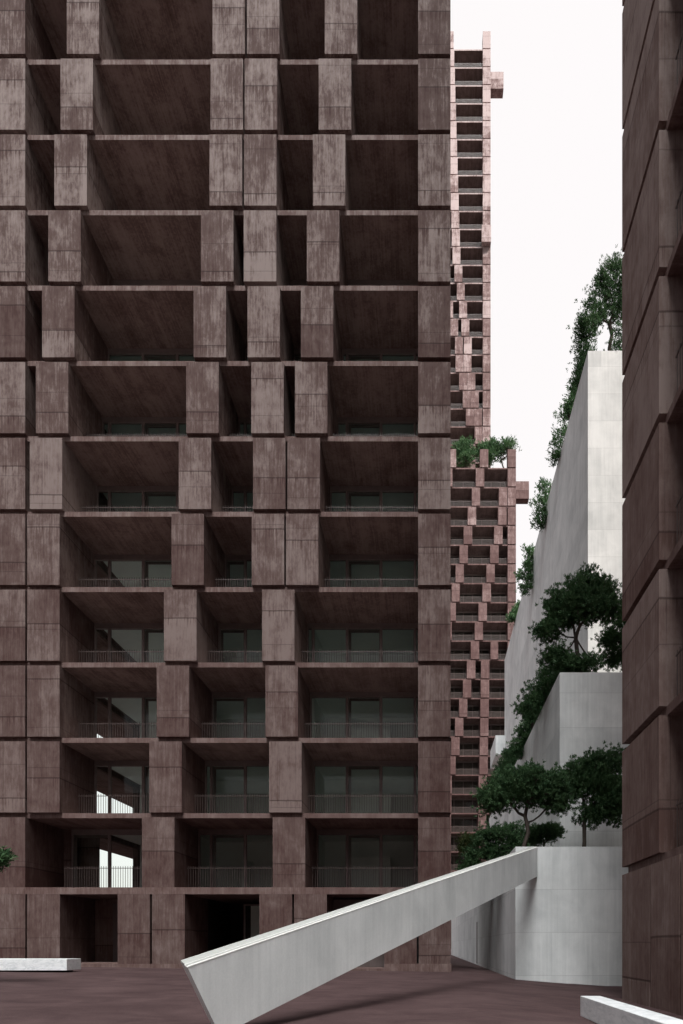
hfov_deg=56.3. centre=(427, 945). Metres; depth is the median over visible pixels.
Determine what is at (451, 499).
window
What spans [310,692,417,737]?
window
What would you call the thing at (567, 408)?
tree
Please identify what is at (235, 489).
window
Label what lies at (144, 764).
window
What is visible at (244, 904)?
window
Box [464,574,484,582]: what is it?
window
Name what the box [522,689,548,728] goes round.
pine tree
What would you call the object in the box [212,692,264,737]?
window
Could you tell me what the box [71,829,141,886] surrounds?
window
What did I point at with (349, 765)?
window
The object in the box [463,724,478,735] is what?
window
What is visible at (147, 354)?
window
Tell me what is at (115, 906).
door
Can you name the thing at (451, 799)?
window
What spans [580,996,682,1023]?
bench
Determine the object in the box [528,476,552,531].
pine tree
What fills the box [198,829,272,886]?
window
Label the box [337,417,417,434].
window
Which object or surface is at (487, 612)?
window
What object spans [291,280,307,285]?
window
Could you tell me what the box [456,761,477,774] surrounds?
window
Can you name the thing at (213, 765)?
window
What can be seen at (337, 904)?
door
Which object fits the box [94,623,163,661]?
window
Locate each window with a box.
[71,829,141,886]
[94,555,170,586]
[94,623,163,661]
[94,692,156,737]
[94,761,148,812]
[97,486,178,511]
[102,417,185,434]
[108,349,193,360]
[113,280,201,285]
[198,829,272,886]
[205,761,268,812]
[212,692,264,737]
[218,623,261,661]
[225,555,251,586]
[231,486,252,511]
[238,417,250,434]
[244,904,258,939]
[245,349,247,360]
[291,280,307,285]
[294,349,300,360]
[307,623,417,661]
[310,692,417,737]
[313,761,417,812]
[317,829,417,886]
[329,555,417,586]
[330,486,417,511]
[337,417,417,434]
[342,349,417,360]
[348,280,417,285]
[451,499,470,505]
[451,518,466,524]
[451,649,469,659]
[451,799,476,812]
[451,817,476,831]
[452,481,474,486]
[452,630,473,639]
[452,780,476,793]
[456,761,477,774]
[460,593,480,601]
[460,743,477,754]
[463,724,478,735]
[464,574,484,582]
[467,705,478,716]
[468,555,488,563]
[472,537,492,544]
[476,518,495,524]
[480,499,496,505]
[483,630,505,639]
[484,481,505,486]
[487,612,505,620]
[488,724,504,729]
[489,686,504,691]
[489,705,504,716]
[491,593,505,601]
[495,574,505,582]
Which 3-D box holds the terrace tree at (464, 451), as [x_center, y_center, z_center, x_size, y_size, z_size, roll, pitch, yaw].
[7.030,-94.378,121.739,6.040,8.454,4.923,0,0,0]
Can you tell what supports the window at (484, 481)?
in the tower block at (485, 499)
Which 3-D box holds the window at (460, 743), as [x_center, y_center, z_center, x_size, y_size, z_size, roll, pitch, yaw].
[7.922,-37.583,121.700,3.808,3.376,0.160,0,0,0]
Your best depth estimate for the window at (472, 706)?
121.63 m
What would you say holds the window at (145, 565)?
in the apartment building at (224, 430)
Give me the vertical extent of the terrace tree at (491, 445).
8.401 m
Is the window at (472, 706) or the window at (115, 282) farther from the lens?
the window at (472, 706)
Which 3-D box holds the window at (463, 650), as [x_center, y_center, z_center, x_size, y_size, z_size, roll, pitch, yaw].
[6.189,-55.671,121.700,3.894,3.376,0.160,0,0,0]
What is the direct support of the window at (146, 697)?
in the apartment building at (224, 430)
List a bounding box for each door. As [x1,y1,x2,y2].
[113,904,117,961]
[333,900,350,910]
[351,900,368,966]
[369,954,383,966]
[476,922,476,962]
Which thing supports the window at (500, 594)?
in the tower block at (485, 499)
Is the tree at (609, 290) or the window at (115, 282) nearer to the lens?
the window at (115, 282)
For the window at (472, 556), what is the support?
in the tower block at (485, 499)
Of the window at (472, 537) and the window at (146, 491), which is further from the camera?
the window at (472, 537)
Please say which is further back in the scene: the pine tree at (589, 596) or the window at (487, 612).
the window at (487, 612)
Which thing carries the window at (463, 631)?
in the tower block at (485, 499)
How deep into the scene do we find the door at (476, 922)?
47.28 m
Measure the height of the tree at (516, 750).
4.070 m
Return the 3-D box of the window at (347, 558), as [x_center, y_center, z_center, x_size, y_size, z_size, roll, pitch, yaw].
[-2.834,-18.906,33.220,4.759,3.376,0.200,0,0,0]
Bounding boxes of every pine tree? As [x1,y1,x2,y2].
[469,757,587,846]
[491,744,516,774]
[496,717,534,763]
[505,600,519,625]
[509,648,573,720]
[513,543,534,596]
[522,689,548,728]
[527,561,623,677]
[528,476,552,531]
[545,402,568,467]
[554,741,626,846]
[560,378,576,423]
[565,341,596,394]
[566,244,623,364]
[590,607,626,671]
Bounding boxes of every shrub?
[454,830,480,856]
[455,819,530,870]
[519,819,567,846]
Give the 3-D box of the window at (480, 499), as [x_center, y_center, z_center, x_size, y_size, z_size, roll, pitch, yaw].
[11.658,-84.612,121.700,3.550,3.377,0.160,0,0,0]
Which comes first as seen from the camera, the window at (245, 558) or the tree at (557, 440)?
the window at (245, 558)
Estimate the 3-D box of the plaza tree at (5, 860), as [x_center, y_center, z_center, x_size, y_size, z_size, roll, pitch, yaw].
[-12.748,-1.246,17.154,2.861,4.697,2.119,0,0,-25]
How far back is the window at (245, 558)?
33.13 m
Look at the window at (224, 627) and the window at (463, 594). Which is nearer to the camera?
the window at (224, 627)
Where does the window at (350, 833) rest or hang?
in the apartment building at (224, 430)
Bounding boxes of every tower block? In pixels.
[450,31,503,467]
[450,449,528,872]
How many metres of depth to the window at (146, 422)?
33.13 m
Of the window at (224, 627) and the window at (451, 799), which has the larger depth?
the window at (451, 799)
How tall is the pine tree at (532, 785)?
4.542 m
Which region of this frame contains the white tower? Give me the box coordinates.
[490,351,624,768]
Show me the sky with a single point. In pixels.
(557, 131)
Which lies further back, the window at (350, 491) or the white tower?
the white tower
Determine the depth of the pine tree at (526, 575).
63.72 m
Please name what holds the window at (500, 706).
in the tower block at (485, 499)
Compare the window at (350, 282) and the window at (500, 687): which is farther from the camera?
the window at (500, 687)
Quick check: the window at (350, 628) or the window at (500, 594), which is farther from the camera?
the window at (500, 594)
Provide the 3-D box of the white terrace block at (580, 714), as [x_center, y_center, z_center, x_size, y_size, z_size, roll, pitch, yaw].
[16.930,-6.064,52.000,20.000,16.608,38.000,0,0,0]
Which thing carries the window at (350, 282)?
in the apartment building at (224, 430)
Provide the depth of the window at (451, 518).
121.63 m
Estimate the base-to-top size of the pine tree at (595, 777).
5.519 m
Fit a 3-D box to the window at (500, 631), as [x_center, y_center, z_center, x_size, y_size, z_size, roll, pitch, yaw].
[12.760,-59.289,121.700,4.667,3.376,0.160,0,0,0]
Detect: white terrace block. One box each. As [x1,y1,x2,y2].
[451,847,627,985]
[489,672,629,846]
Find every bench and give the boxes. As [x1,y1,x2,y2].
[0,958,80,971]
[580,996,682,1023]
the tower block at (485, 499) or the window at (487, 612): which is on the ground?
the tower block at (485, 499)
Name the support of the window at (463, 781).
in the tower block at (485, 499)
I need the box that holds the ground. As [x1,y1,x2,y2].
[0,955,682,1023]
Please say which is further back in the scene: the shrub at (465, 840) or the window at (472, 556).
the window at (472, 556)
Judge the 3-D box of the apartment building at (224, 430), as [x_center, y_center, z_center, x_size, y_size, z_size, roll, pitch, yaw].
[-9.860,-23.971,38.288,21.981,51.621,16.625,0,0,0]
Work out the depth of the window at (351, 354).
33.13 m
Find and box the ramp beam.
[181,847,537,1023]
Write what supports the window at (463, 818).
in the tower block at (485, 499)
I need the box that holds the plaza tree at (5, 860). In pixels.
[0,846,18,872]
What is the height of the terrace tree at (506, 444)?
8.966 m
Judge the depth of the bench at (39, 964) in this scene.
24.40 m
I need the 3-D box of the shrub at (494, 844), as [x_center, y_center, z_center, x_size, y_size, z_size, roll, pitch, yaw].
[3.776,-5.314,34.515,4.676,3.240,2.582,0,0,0]
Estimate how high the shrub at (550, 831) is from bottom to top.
2.180 m
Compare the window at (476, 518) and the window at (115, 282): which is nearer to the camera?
the window at (115, 282)
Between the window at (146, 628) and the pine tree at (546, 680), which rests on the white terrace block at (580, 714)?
the pine tree at (546, 680)
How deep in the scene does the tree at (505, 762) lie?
52.38 m
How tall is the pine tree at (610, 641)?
6.048 m
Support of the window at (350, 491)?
in the apartment building at (224, 430)
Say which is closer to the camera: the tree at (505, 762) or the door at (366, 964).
the door at (366, 964)
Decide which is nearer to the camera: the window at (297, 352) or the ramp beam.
the ramp beam
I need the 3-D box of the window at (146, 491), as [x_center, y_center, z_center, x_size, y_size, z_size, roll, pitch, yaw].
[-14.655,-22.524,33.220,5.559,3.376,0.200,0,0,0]
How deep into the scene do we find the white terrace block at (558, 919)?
26.50 m
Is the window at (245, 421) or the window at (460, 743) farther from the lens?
the window at (460, 743)
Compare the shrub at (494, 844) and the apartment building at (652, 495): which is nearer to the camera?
the apartment building at (652, 495)
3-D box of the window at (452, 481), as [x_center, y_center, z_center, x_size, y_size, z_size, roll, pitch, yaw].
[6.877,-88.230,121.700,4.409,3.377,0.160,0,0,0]
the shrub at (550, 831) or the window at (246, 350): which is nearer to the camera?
the shrub at (550, 831)
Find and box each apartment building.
[0,0,450,971]
[622,0,682,1015]
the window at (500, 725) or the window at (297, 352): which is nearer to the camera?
the window at (297, 352)
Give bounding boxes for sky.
[97,0,623,886]
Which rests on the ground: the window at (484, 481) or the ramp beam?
the ramp beam
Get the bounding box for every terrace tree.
[451,432,477,467]
[474,435,500,467]
[493,436,521,467]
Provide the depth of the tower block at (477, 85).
126.92 m
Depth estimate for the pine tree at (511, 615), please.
76.58 m
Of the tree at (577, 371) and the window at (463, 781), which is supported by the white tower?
the tree at (577, 371)

